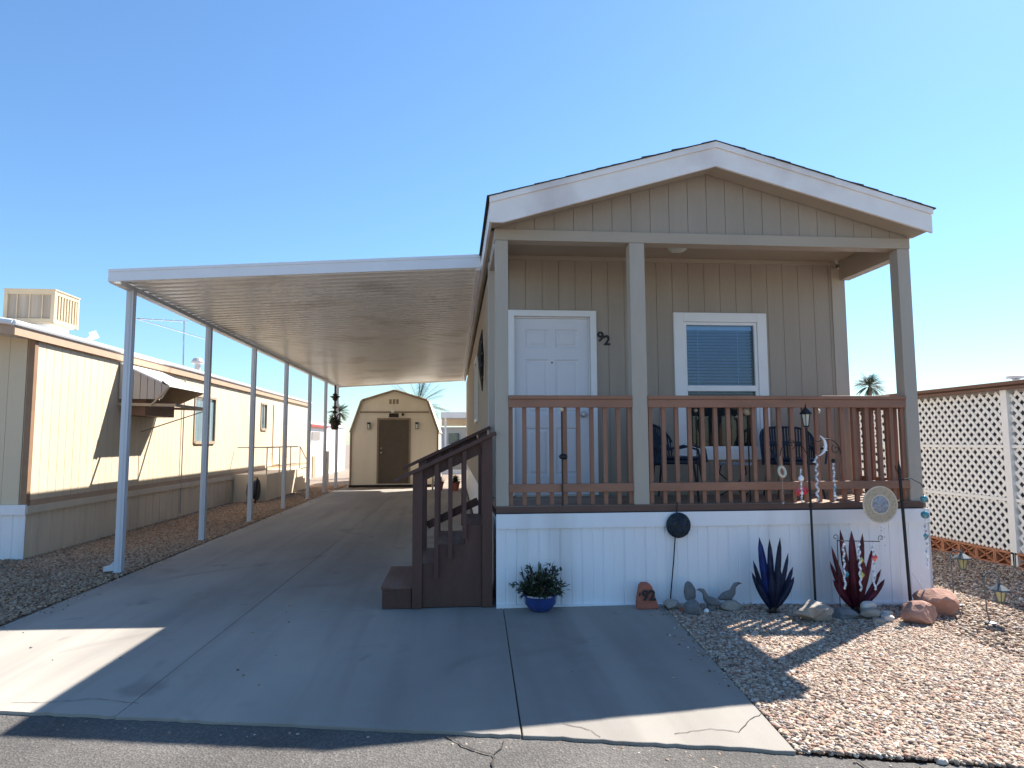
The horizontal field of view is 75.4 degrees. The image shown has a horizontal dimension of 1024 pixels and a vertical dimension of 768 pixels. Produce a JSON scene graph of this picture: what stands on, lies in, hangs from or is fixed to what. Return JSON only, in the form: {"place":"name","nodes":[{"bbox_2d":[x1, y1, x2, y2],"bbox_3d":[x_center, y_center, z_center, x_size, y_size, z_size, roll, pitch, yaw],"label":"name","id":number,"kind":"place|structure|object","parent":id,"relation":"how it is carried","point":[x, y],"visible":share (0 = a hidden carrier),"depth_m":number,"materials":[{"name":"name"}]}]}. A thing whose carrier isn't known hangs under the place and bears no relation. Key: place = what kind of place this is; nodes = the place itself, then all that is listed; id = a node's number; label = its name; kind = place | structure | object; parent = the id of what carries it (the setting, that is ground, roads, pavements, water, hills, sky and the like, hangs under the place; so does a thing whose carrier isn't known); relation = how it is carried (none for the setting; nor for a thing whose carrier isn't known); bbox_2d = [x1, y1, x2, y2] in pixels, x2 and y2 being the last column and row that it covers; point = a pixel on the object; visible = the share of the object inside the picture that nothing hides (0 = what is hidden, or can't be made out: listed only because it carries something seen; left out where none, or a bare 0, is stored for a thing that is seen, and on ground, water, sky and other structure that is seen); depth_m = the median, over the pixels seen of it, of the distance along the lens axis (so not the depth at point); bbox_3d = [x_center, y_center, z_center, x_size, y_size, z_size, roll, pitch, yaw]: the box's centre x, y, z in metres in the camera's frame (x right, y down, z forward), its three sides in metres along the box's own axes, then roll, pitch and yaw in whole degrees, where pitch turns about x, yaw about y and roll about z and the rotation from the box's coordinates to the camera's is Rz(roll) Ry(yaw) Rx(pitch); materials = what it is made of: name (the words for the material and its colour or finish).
{"place":"outdoors","nodes":[
{"label":"outdoors","id":0,"kind":"place"},
{"bbox_2d":[0,485,346,625],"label":"gravel","id":1,"kind":"structure","parent":0,"point":[177,534],"depth_m":9.10,"materials":[{"name":"grey gravel"}]},
{"bbox_2d":[246,477,260,503],"bbox_3d":[-6.747,2.773,17.310,0.239,0.671,0.560,0,-5,-5],"label":"garden hose reel","id":2,"kind":"object","parent":1,"relation":"on","point":[256,489],"visible":0.6,"depth_m":17.22,"materials":[{"name":"black metal"}]},
{"bbox_2d":[0,489,399,718],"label":"driveway","id":3,"kind":"structure","parent":0,"point":[187,605],"depth_m":5.78,"materials":[{"name":"concrete"}]},
{"bbox_2d":[115,488,520,737],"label":"driveway","id":4,"kind":"structure","parent":0,"point":[348,650],"depth_m":4.57,"materials":[{"name":"concrete"}]},
{"bbox_2d":[381,426,496,608],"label":"porch staircase","id":5,"kind":"structure","parent":4,"relation":"on","point":[451,568],"depth_m":6.07,"materials":[{"name":"brown wood"}]},
{"bbox_2d":[503,610,521,737],"bbox_3d":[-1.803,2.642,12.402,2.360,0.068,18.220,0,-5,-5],"label":"driveway joint","id":6,"kind":"object","parent":4,"relation":"on","point":[514,685],"visible":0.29,"depth_m":4.04,"materials":[{"name":"grey concrete"}]},
{"bbox_2d":[310,421,346,478],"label":"white house","id":7,"kind":"structure","parent":0,"point":[316,459],"depth_m":32.16,"materials":[{"name":"metal"}]},
{"bbox_2d":[312,456,315,477],"bbox_3d":[-8.982,3.763,30.027,0.045,1.000,0.600,0,-5,-5],"label":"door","id":8,"kind":"structure","parent":7,"relation":"in","point":[313,457],"depth_m":29.88,"materials":[{"name":"beige"}]},
{"bbox_2d":[431,475,445,490],"bbox_3d":[-2.283,3.054,20.645,0.514,0.521,0.503,0,-5,-5],"label":"flower pot","id":9,"kind":"object","parent":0,"point":[442,482],"visible":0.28,"depth_m":20.59,"materials":[{"name":"ceramic"}]},
{"bbox_2d":[432,463,460,491],"bbox_3d":[-1.962,2.888,20.579,1.140,0.840,0.720,0,-5,-5],"label":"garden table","id":10,"kind":"object","parent":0,"point":[457,467],"visible":0.28,"depth_m":20.27,"materials":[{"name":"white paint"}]},
{"bbox_2d":[441,470,460,473],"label":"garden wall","id":11,"kind":"structure","parent":0,"point":[454,472],"depth_m":31.84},
{"bbox_2d":[453,474,460,490],"bbox_3d":[-1.768,3.047,20.679,0.505,0.537,0.520,4,-6,-39],"label":"flower pot","id":12,"kind":"object","parent":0,"point":[456,482],"visible":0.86,"depth_m":20.59,"materials":[{"name":"ceramic"}]},
{"bbox_2d":[0,714,983,767],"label":"road","id":13,"kind":"structure","parent":0,"point":[42,742],"depth_m":3.27,"materials":[{"name":"grey asphalt"}]},
{"bbox_2d":[11,698,868,767],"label":"road cracks","id":14,"kind":"object","parent":13,"relation":"on","point":[492,762],"visible":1,"depth_m":3.35,"materials":[{"name":"black asphalt"}]},
{"bbox_2d":[2,493,922,767],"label":"loose grit","id":15,"kind":"object","parent":13,"relation":"on","point":[452,625],"visible":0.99,"depth_m":4.79,"materials":[{"name":"grey gravel"}]},
{"bbox_2d":[0,445,1023,767],"bbox_3d":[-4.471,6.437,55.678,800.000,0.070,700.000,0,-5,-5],"label":"ground","id":16,"kind":"structure","parent":0,"point":[342,477],"depth_m":7.15,"materials":[{"name":"soil"}]},
{"bbox_2d":[0,317,311,559],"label":"neighbour home","id":17,"kind":"object","parent":16,"relation":"on","point":[60,404],"visible":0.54,"depth_m":11.11,"materials":[{"name":"beige metal"}]},
{"bbox_2d":[3,288,80,338],"bbox_3d":[-8.260,-1.076,11.646,0.840,1.040,0.770,0,-5,-5],"label":"evaporative cooler","id":18,"kind":"object","parent":17,"relation":"on","point":[55,310],"visible":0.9,"depth_m":11.34,"materials":[{"name":"metal"}]},
{"bbox_2d":[86,331,98,339],"bbox_3d":[-7.774,-0.750,12.274,0.216,0.496,0.150,3,-6,-31],"label":"roof vent","id":19,"kind":"object","parent":17,"relation":"on","point":[93,335],"visible":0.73,"depth_m":12.24,"materials":[{"name":"white metal"}]},
{"bbox_2d":[136,317,213,365],"bbox_3d":[-7.255,-0.850,14.458,1.736,1.170,0.817,0,-5,-5],"label":"tv antenna","id":20,"kind":"object","parent":17,"relation":"attached to","point":[183,321],"visible":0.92,"depth_m":14.53,"materials":[{"name":"metal"}]},
{"bbox_2d":[179,379,185,513],"bbox_3d":[-7.121,1.331,14.331,0.026,2.900,0.026,2,-6,-27],"label":"conduit pipe","id":21,"kind":"object","parent":17,"relation":"attached to","point":[182,456],"visible":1,"depth_m":14.30,"materials":[{"name":"metal"}]},
{"bbox_2d":[191,357,203,370],"bbox_3d":[-8.004,-0.415,16.875,0.300,0.530,0.292,0,-5,-5],"label":"roof vent","id":22,"kind":"object","parent":17,"relation":"on","point":[197,362],"visible":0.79,"depth_m":16.81,"materials":[{"name":"metal"}]},
{"bbox_2d":[193,395,216,443],"bbox_3d":[-7.270,0.854,15.694,0.065,1.130,1.350,0,-5,-5],"label":"window","id":23,"kind":"structure","parent":17,"relation":"in","point":[198,401],"depth_m":15.54,"materials":[{"name":"white glass"}]},
{"bbox_2d":[260,402,267,430],"bbox_3d":[-7.691,1.016,20.530,0.065,0.850,0.650,0,-5,-5],"label":"window","id":24,"kind":"structure","parent":17,"relation":"in","point":[264,406],"depth_m":20.51,"materials":[{"name":"white glass"}]},
{"bbox_2d":[272,404,280,464],"bbox_3d":[-7.807,1.677,21.999,0.028,1.950,0.900,0,-5,-5],"label":"door","id":25,"kind":"structure","parent":17,"relation":"in","point":[276,440],"depth_m":21.91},
{"bbox_2d":[233,446,305,501],"bbox_3d":[-7.205,2.643,20.157,0.860,1.499,4.908,0,-5,-5],"label":"entry landing","id":26,"kind":"object","parent":16,"relation":"on","point":[270,481],"visible":0.81,"depth_m":18.30,"materials":[{"name":"metal"}]},
{"bbox_2d":[103,254,479,572],"bbox_3d":[-3.219,0.957,15.271,4.385,3.774,15.261,0,-5,-5],"label":"carport","id":27,"kind":"object","parent":16,"relation":"on","point":[375,321],"visible":1,"depth_m":10.23,"materials":[{"name":"white metal"}]},
{"bbox_2d":[328,385,342,429],"bbox_3d":[-5.566,0.735,20.802,0.551,1.400,0.562,0,-5,-5],"label":"hanging spinner","id":28,"kind":"object","parent":27,"relation":"hanging from","point":[335,424],"visible":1,"depth_m":20.75,"materials":[{"name":"brown metal"}]},
{"bbox_2d":[326,451,328,485],"bbox_3d":[-6.614,3.039,23.571,0.210,1.300,0.250,0,-5,-5],"label":"utility pedestal","id":29,"kind":"object","parent":16,"relation":"on","point":[327,466],"visible":0.45,"depth_m":23.53,"materials":[{"name":"grey metal"}]},
{"bbox_2d":[328,403,349,428],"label":"palm tree","id":30,"kind":"object","parent":16,"relation":"on","point":[340,415],"visible":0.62,"depth_m":51.17,"materials":[{"name":"green plant"}]},
{"bbox_2d":[348,389,441,487],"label":"garden shed","id":31,"kind":"structure","parent":16,"relation":"on","point":[393,432],"depth_m":22.74,"materials":[{"name":"beige wood"}]},
{"bbox_2d":[378,420,408,483],"bbox_3d":[-4.050,2.312,22.676,1.020,2.170,0.091,0,-5,-5],"label":"door","id":32,"kind":"structure","parent":31,"relation":"in","point":[393,434],"depth_m":22.71,"materials":[{"name":"wood"}]},
{"bbox_2d":[391,383,449,416],"bbox_3d":[-4.410,2.012,30.905,3.131,4.667,2.803,0,-5,-5],"label":"palm tree","id":33,"kind":"object","parent":16,"relation":"on","point":[421,386],"visible":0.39,"depth_m":30.98,"materials":[{"name":"green plant"}]},
{"bbox_2d":[440,412,465,447],"bbox_3d":[-0.142,3.603,41.190,9.300,3.180,12.000,0,-5,-5],"label":"distant carport home","id":34,"kind":"object","parent":16,"relation":"on","point":[450,435],"visible":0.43,"depth_m":37.67,"materials":[{"name":"white metal"}]},
{"bbox_2d":[449,433,458,443],"bbox_3d":[-3.318,3.120,37.902,0.600,0.600,0.040,0,-5,-5],"label":"window","id":35,"kind":"structure","parent":34,"relation":"in","point":[453,437],"depth_m":37.88,"materials":[{"name":"grey glass"}]},
{"bbox_2d":[464,140,935,609],"bbox_3d":[1.244,0.647,14.440,4.398,4.540,16.711,0,-5,-5],"label":"park model home","id":36,"kind":"object","parent":16,"relation":"on","point":[621,309],"visible":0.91,"depth_m":6.55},
{"bbox_2d":[474,355,477,422],"bbox_3d":[-0.625,0.118,11.678,0.050,1.120,1.040,0,-5,-5],"label":"window","id":37,"kind":"structure","parent":36,"relation":"in","point":[476,360],"depth_m":11.21,"materials":[{"name":"white paint"}]},
{"bbox_2d":[477,329,483,390],"bbox_3d":[-0.404,-0.307,8.540,0.090,0.802,0.324,0,-5,-5],"label":"wall ornament","id":38,"kind":"object","parent":36,"relation":"attached to","point":[480,355],"depth_m":8.52,"materials":[{"name":"brown metal"}]},
{"bbox_2d":[515,318,589,496],"bbox_3d":[0.449,0.247,7.349,0.828,1.969,0.115,0,-5,-5],"label":"door","id":39,"kind":"structure","parent":36,"relation":"in","point":[551,355],"depth_m":7.38,"materials":[{"name":"paint"}]},
{"bbox_2d":[559,407,567,505],"bbox_3d":[0.479,0.676,6.193,0.076,0.915,0.063,-1,-5,14],"label":"globe stake","id":40,"kind":"object","parent":36,"relation":"on","point":[562,456],"visible":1,"depth_m":6.19,"materials":[{"name":"brown metal"}]},
{"bbox_2d":[653,424,707,500],"bbox_3d":[1.703,0.795,6.923,0.611,0.797,0.630,-2,-5,23],"label":"patio chair","id":41,"kind":"object","parent":36,"relation":"on","point":[657,459],"visible":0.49,"depth_m":6.73,"materials":[{"name":"black metal"}]},
{"bbox_2d":[673,312,770,459],"bbox_3d":[2.372,0.022,7.542,1.090,1.665,0.125,0,-5,-5],"label":"window frame","id":42,"kind":"structure","parent":36,"relation":"in","point":[739,324],"depth_m":7.55,"materials":[{"name":"white paint"}]},
{"bbox_2d":[719,462,751,495],"bbox_3d":[2.366,1.007,6.994,0.410,0.353,0.407,0,-5,-5],"label":"patio table","id":43,"kind":"object","parent":36,"relation":"on","point":[733,463],"visible":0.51,"depth_m":7.04,"materials":[{"name":"black metal"}]},
{"bbox_2d":[743,408,750,501],"bbox_3d":[2.328,0.690,6.515,0.083,0.927,0.083,0,-5,-5],"label":"baluster","id":44,"kind":"object","parent":36,"relation":"on","point":[746,411],"visible":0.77,"depth_m":6.52,"materials":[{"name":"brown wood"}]},
{"bbox_2d":[759,426,827,498],"bbox_3d":[2.975,0.822,7.062,0.598,0.756,0.580,-1,-5,3],"label":"patio chair","id":45,"kind":"object","parent":36,"relation":"on","point":[773,456],"visible":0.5,"depth_m":7.24,"materials":[{"name":"black metal"}]},
{"bbox_2d":[854,373,886,395],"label":"palm tree","id":46,"kind":"object","parent":16,"relation":"on","point":[869,382],"visible":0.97,"depth_m":51.27,"materials":[{"name":"green plant"}]},
{"bbox_2d":[895,461,923,600],"bbox_3d":[3.689,1.405,6.107,0.272,1.390,0.037,0,-5,-5],"label":"hook pole","id":47,"kind":"object","parent":16,"relation":"on","point":[900,479],"visible":0.95,"depth_m":6.10,"materials":[{"name":"black metal"}]},
{"bbox_2d":[863,486,897,549],"bbox_3d":[3.375,1.250,6.059,0.340,0.632,0.020,0,-5,-5],"label":"ring medallion","id":48,"kind":"object","parent":47,"relation":"hanging from","point":[880,504],"visible":0.99,"depth_m":6.07,"materials":[{"name":"metal"}]},
{"bbox_2d":[920,488,928,567],"bbox_3d":[3.822,1.324,6.126,0.072,0.746,0.070,0,-5,-5],"label":"crystal string","id":49,"kind":"object","parent":47,"relation":"hanging from","point":[924,514],"visible":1,"depth_m":6.12,"materials":[{"name":"glass"}]},
{"bbox_2d":[859,379,1023,569],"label":"lattice enclosure","id":50,"kind":"object","parent":16,"relation":"on","point":[972,448],"visible":0.35,"depth_m":8.89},
{"bbox_2d":[1006,374,1023,379],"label":"roof vent","id":51,"kind":"object","parent":50,"relation":"on","point":[1016,377],"visible":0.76,"depth_m":10.52,"materials":[{"name":"metal"}]},
{"bbox_2d":[950,548,971,605],"bbox_3d":[4.277,1.842,6.311,0.214,0.551,0.145,0,-5,-5],"label":"hook lantern","id":52,"kind":"object","parent":16,"relation":"on","point":[961,557],"visible":0.84,"depth_m":6.30,"materials":[{"name":"grey metal"}]},
{"bbox_2d":[0,0,1023,444],"label":"sky","id":53,"kind":"structure","parent":0,"point":[134,133],"materials":[{"name":"blue"}]},
{"bbox_2d":[504,604,795,754],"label":"driveway","id":54,"kind":"structure","parent":0,"point":[619,684],"depth_m":4.08,"materials":[{"name":"concrete"}]},
{"bbox_2d":[509,560,569,611],"bbox_3d":[0.234,1.799,5.946,0.539,0.446,0.538,2,-6,-28],"label":"flower pot","id":55,"kind":"object","parent":54,"relation":"on","point":[544,599],"visible":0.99,"depth_m":5.84,"materials":[{"name":"blue ceramic"}]},
{"bbox_2d":[636,582,658,608],"bbox_3d":[1.217,1.911,5.992,0.200,0.221,0.118,0,-5,-5],"label":"house number marker","id":56,"kind":"object","parent":54,"relation":"on","point":[645,597],"visible":1,"depth_m":5.95,"materials":[{"name":"stone"}]},
{"bbox_2d":[694,409,698,502],"bbox_3d":[1.809,0.696,6.479,0.035,0.913,0.035,0,-5,-5],"label":"baluster","id":57,"kind":"object","parent":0,"point":[695,410],"visible":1,"depth_m":6.48,"materials":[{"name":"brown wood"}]},
{"bbox_2d":[663,548,1023,767],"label":"gravel","id":58,"kind":"structure","parent":0,"point":[786,668],"depth_m":4.33,"materials":[{"name":"beige gravel"}]},
{"bbox_2d":[663,599,679,609],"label":"rock","id":59,"kind":"object","parent":58,"relation":"on","point":[670,604],"visible":0.98,"depth_m":5.93,"materials":[{"name":"stone"}]},
{"bbox_2d":[666,502,690,598],"bbox_3d":[1.554,1.579,6.152,0.236,0.951,0.054,0,-5,-5],"label":"garden stake","id":60,"kind":"object","parent":58,"relation":"on","point":[678,525],"visible":1,"depth_m":6.16,"materials":[{"name":"black metal"}]},
{"bbox_2d":[684,581,695,599],"bbox_3d":[1.609,1.872,6.013,0.114,0.166,0.083,0,-5,-5],"label":"rock","id":61,"kind":"object","parent":58,"relation":"on","point":[689,591],"visible":0.98,"depth_m":5.98,"materials":[{"name":"grey stone"}]},
{"bbox_2d":[684,599,699,614],"bbox_3d":[1.576,1.953,5.792,0.143,0.146,0.150,0,-5,-5],"label":"rock","id":62,"kind":"object","parent":58,"relation":"on","point":[691,606],"visible":0.92,"depth_m":5.74,"materials":[{"name":"grey stone"}]},
{"bbox_2d":[697,588,720,610],"bbox_3d":[1.762,1.932,5.933,0.229,0.207,0.088,0,-5,-5],"label":"bird figurine","id":63,"kind":"object","parent":58,"relation":"on","point":[711,602],"visible":0.88,"depth_m":5.91,"materials":[{"name":"grey stone"}]},
{"bbox_2d":[719,600,742,610],"bbox_3d":[1.968,1.997,5.966,0.224,0.107,0.154,0,-5,-5],"label":"rock","id":64,"kind":"object","parent":58,"relation":"on","point":[730,605],"visible":0.92,"depth_m":5.92,"materials":[{"name":"stone"}]},
{"bbox_2d":[718,582,741,600],"bbox_3d":[1.977,1.903,6.015,0.229,0.207,0.088,0,-5,-5],"label":"bird figurine","id":65,"kind":"object","parent":64,"relation":"on","point":[727,595],"visible":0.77,"depth_m":5.99,"materials":[{"name":"grey stone"}]},
{"bbox_2d":[752,538,793,613],"bbox_3d":[2.331,1.704,5.902,0.406,0.670,0.148,0,-5,-5],"label":"agave sculpture","id":66,"kind":"object","parent":58,"relation":"on","point":[773,587],"visible":1,"depth_m":5.90,"materials":[{"name":"blue metal"}]},
{"bbox_2d":[780,404,840,600],"bbox_3d":[2.771,1.126,6.112,0.594,1.895,0.109,0,-5,-5],"label":"solar lamp post","id":67,"kind":"object","parent":58,"relation":"on","point":[805,412],"visible":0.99,"depth_m":6.13,"materials":[{"name":"black metal"}]},
{"bbox_2d":[777,458,786,503],"bbox_3d":[2.492,0.884,6.108,0.086,0.442,0.049,0,-5,-5],"label":"hanging ring","id":68,"kind":"object","parent":67,"relation":"hanging from","point":[779,472],"visible":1,"depth_m":6.10,"materials":[{"name":"grey metal"}]},
{"bbox_2d":[795,467,808,501],"bbox_3d":[2.669,0.927,6.111,0.135,0.329,0.053,0,-5,-5],"label":"crystal string","id":69,"kind":"object","parent":67,"relation":"hanging from","point":[804,490],"visible":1,"depth_m":6.10,"materials":[{"name":"glass"}]},
{"bbox_2d":[814,456,819,501],"bbox_3d":[2.824,0.872,6.139,0.038,0.445,0.038,-4,-6,40],"label":"crystal string","id":70,"kind":"object","parent":67,"relation":"hanging from","point":[817,479],"visible":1,"depth_m":6.13,"materials":[{"name":"glass"}]},
{"bbox_2d":[818,436,826,455],"bbox_3d":[2.884,0.574,6.160,0.093,0.190,0.030,0,-5,-5],"label":"moon ornament","id":71,"kind":"object","parent":67,"relation":"hanging from","point":[825,447],"visible":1,"depth_m":6.15,"materials":[{"name":"silver glass"}]},
{"bbox_2d":[831,459,836,500],"bbox_3d":[2.991,0.889,6.152,0.040,0.389,0.039,-2,-5,21],"label":"crystal string","id":72,"kind":"object","parent":67,"relation":"hanging from","point":[833,461],"visible":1,"depth_m":6.15,"materials":[{"name":"glass"}]},
{"bbox_2d":[795,600,833,621],"bbox_3d":[2.566,1.934,5.628,0.314,0.187,0.248,-2,-5,21],"label":"rock","id":73,"kind":"object","parent":58,"relation":"on","point":[812,610],"visible":0.99,"depth_m":5.58,"materials":[{"name":"stone"}]},
{"bbox_2d":[832,607,858,619],"bbox_3d":[2.895,2.004,5.779,0.221,0.117,0.162,0,-5,-5],"label":"rock","id":74,"kind":"object","parent":58,"relation":"on","point":[844,613],"visible":0.86,"depth_m":5.73,"materials":[{"name":"grey stone"}]},
{"bbox_2d":[833,534,882,606],"bbox_3d":[3.082,1.694,5.868,0.464,0.718,0.008,0,-5,-5],"label":"ornament stand","id":75,"kind":"object","parent":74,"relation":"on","point":[837,540],"visible":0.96,"depth_m":5.87,"materials":[{"name":"black metal"}]},
{"bbox_2d":[842,543,848,589],"bbox_3d":[2.950,1.605,5.860,0.056,0.426,0.037,-2,-5,21],"label":"crystal string","id":76,"kind":"object","parent":75,"relation":"hanging from","point":[846,573],"visible":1,"depth_m":5.86,"materials":[{"name":"glass"}]},
{"bbox_2d":[857,542,864,590],"bbox_3d":[3.093,1.615,5.872,0.055,0.445,0.037,-2,-5,21],"label":"crystal string","id":77,"kind":"object","parent":75,"relation":"hanging from","point":[861,575],"visible":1,"depth_m":5.87,"materials":[{"name":"glass"}]},
{"bbox_2d":[871,542,877,590],"bbox_3d":[3.223,1.613,5.883,0.057,0.439,0.038,-2,-5,21],"label":"crystal string","id":78,"kind":"object","parent":75,"relation":"hanging from","point":[874,557],"visible":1,"depth_m":5.88,"materials":[{"name":"glass"}]},
{"bbox_2d":[830,530,884,613],"bbox_3d":[3.105,1.687,5.970,0.501,0.740,0.150,0,-5,-5],"label":"agave sculpture","id":79,"kind":"object","parent":58,"relation":"on","point":[852,596],"visible":0.92,"depth_m":5.97,"materials":[{"name":"red metal"}]},
{"bbox_2d":[860,608,881,618],"bbox_3d":[3.114,1.992,5.754,0.180,0.100,0.128,-2,-5,17],"label":"rock","id":80,"kind":"object","parent":58,"relation":"on","point":[869,613],"visible":0.95,"depth_m":5.71,"materials":[{"name":"stone"}]},
{"bbox_2d":[860,601,876,609],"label":"rock","id":81,"kind":"object","parent":80,"relation":"on","point":[867,604],"visible":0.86,"depth_m":5.80,"materials":[{"name":"stone"}]},
{"bbox_2d":[872,617,885,623],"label":"rock","id":82,"kind":"object","parent":58,"relation":"on","point":[878,620],"visible":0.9,"depth_m":5.60,"materials":[{"name":"stone"}]},
{"bbox_2d":[881,610,892,614],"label":"rock","id":83,"kind":"object","parent":58,"relation":"on","point":[887,612],"visible":0.47,"depth_m":5.78,"materials":[{"name":"stone"}]},
{"bbox_2d":[880,613,894,621],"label":"rock","id":84,"kind":"object","parent":58,"relation":"on","point":[888,617],"visible":0.81,"depth_m":5.66,"materials":[{"name":"stone"}]},
{"bbox_2d":[901,600,937,623],"bbox_3d":[3.453,1.955,5.650,0.252,0.214,0.231,4,-6,-38],"label":"rock","id":85,"kind":"object","parent":58,"relation":"on","point":[918,611],"visible":0.96,"depth_m":5.60,"materials":[{"name":"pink stone"}]},
{"bbox_2d":[912,588,959,615],"bbox_3d":[3.840,1.979,5.998,0.346,0.267,0.336,0,-5,-5],"label":"rock","id":86,"kind":"object","parent":58,"relation":"on","point":[943,602],"visible":0.69,"depth_m":5.89,"materials":[{"name":"red stone"}]},
{"bbox_2d":[912,573,924,590],"bbox_3d":[3.711,1.811,6.034,0.116,0.178,0.019,-2,-5,20],"label":"white spike","id":87,"kind":"object","parent":86,"relation":"on","point":[921,585],"visible":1,"depth_m":6.03,"materials":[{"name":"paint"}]},
{"bbox_2d":[983,571,1010,624],"bbox_3d":[4.151,1.835,5.676,0.234,0.456,0.145,0,-5,-5],"label":"hook lantern","id":88,"kind":"object","parent":58,"relation":"on","point":[999,589],"visible":0.98,"depth_m":5.66,"materials":[{"name":"grey metal"}]}
]}

